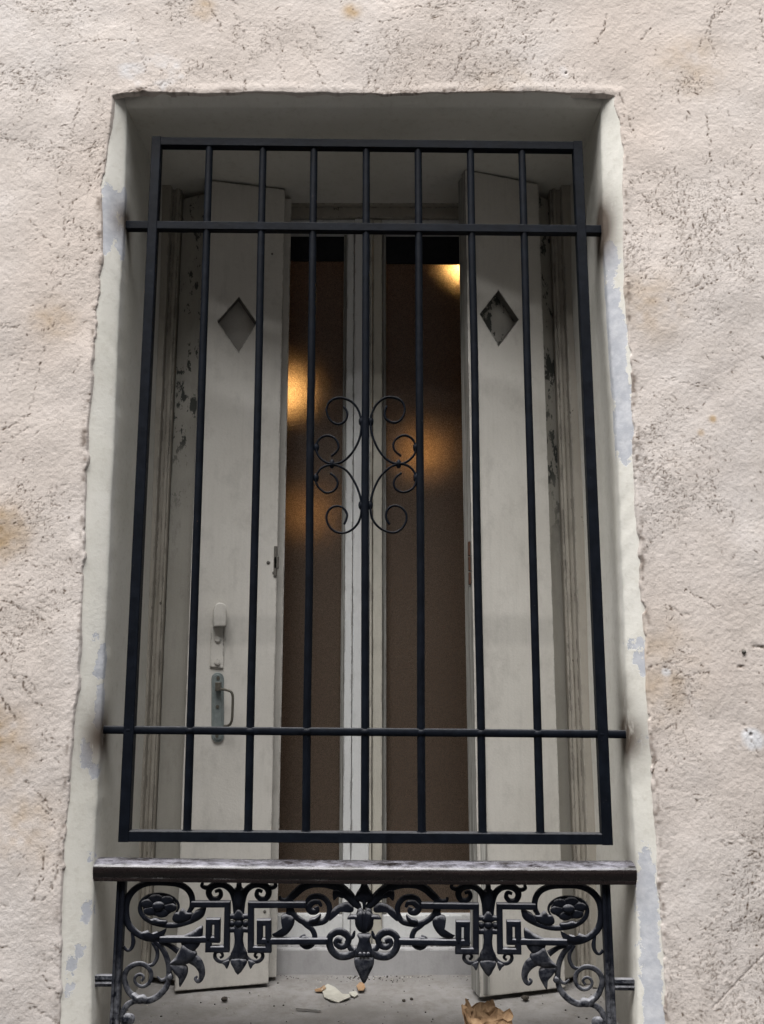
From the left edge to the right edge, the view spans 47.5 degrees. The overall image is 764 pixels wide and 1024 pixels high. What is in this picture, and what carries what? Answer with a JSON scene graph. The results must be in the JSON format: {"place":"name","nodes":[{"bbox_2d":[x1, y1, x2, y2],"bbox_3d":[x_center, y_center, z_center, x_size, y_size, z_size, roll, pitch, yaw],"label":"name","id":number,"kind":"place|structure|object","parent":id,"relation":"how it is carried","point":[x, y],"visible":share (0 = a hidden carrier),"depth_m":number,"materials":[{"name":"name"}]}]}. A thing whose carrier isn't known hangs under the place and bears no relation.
{"place":"outdoors","nodes":[
{"label":"outdoors","id":0,"kind":"place"},
{"bbox_2d":[521,995,528,1000],"bbox_3d":[0.323,1.092,1.954,0.017,0.012,0.016,-9,-13,40],"label":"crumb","id":1,"kind":"object","parent":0,"point":[525,997],"visible":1,"depth_m":1.95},
{"label":"pavement","id":2,"kind":"structure","parent":0,"visible":0},
{"bbox_2d":[0,0,763,1023],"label":"house wall","id":3,"kind":"structure","parent":2,"relation":"on","point":[654,108],"depth_m":1.93,"materials":[{"name":"paint"}]},
{"bbox_2d":[296,1007,320,1011],"bbox_3d":[-0.161,1.083,1.892,0.055,0.004,0.004,-2,-10,11],"label":"twig","id":4,"kind":"object","parent":3,"relation":"on","point":[308,1009],"visible":1,"depth_m":1.89,"materials":[{"name":"grey wood"}]},
{"bbox_2d":[314,985,325,991],"bbox_3d":[-0.139,1.104,2.012,0.020,0.007,0.042,-7,-12,34],"label":"dry leaf","id":5,"kind":"object","parent":3,"relation":"on","point":[323,987],"visible":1,"depth_m":2.01,"materials":[{"name":"brown plant"}]},
{"bbox_2d":[322,984,349,1002],"bbox_3d":[-0.116,1.099,1.982,0.052,0.007,0.098,8,-13,-38],"label":"paint flake","id":6,"kind":"object","parent":3,"relation":"on","point":[332,993],"visible":1,"depth_m":1.98,"materials":[{"name":"white paint"}]},
{"bbox_2d":[349,991,357,997],"bbox_3d":[-0.065,1.099,1.980,0.020,0.006,0.032,3,-10,-15],"label":"paint flake","id":7,"kind":"object","parent":3,"relation":"on","point":[354,994],"visible":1,"depth_m":1.98,"materials":[{"name":"white paint"}]},
{"bbox_2d":[356,982,364,990],"bbox_3d":[-0.049,1.103,2.017,0.021,0.006,0.052,0,-10,0],"label":"dry leaf","id":8,"kind":"object","parent":3,"relation":"on","point":[360,986],"visible":0.99,"depth_m":2.02,"materials":[{"name":"plant"}]},
{"bbox_2d":[127,975,600,1023],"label":"grit","id":9,"kind":"object","parent":3,"relation":"on","point":[350,977],"visible":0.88,"depth_m":2.07,"materials":[{"name":"paint"}]},
{"bbox_2d":[103,136,625,844],"bbox_3d":[-0.040,-0.101,1.919,1.119,1.587,0.023,0,-10,0],"label":"window grille","id":10,"kind":"object","parent":3,"relation":"attached to","point":[581,232],"depth_m":1.90,"materials":[{"name":"black metal"}]},
{"bbox_2d":[93,857,636,1023],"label":"guard rail","id":11,"kind":"object","parent":3,"relation":"on","point":[335,876],"visible":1,"depth_m":1.75,"materials":[{"name":"black metal"}]},
{"bbox_2d":[138,183,596,987],"bbox_3d":[-0.030,0.114,2.296,1.260,2.072,0.198,0,-10,0],"label":"casement window","id":12,"kind":"structure","parent":3,"relation":"attached to","point":[336,703],"depth_m":2.30,"materials":[{"name":"paint"}]},
{"bbox_2d":[150,181,291,990],"bbox_3d":[-0.401,0.109,2.208,0.298,2.020,0.127,0,-10,0],"label":"folding shutter","id":13,"kind":"object","parent":12,"relation":"attached to","point":[218,798],"visible":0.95,"depth_m":2.20,"materials":[{"name":"beige paint"}]},
{"bbox_2d":[458,170,575,996],"bbox_3d":[0.338,0.103,2.184,0.282,2.020,0.071,4,-11,-21],"label":"folding shutter","id":14,"kind":"object","parent":12,"relation":"attached to","point":[510,782],"visible":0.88,"depth_m":2.16,"materials":[{"name":"beige paint"}]},
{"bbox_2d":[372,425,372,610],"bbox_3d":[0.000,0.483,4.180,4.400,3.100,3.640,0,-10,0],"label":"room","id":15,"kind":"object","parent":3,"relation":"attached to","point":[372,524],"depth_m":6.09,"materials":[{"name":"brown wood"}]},
{"bbox_2d":[461,998,513,1023],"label":"dry leaf","id":16,"kind":"object","parent":3,"relation":"on","point":[487,1012],"visible":1,"depth_m":1.77,"materials":[{"name":"brown plant"}]}
]}

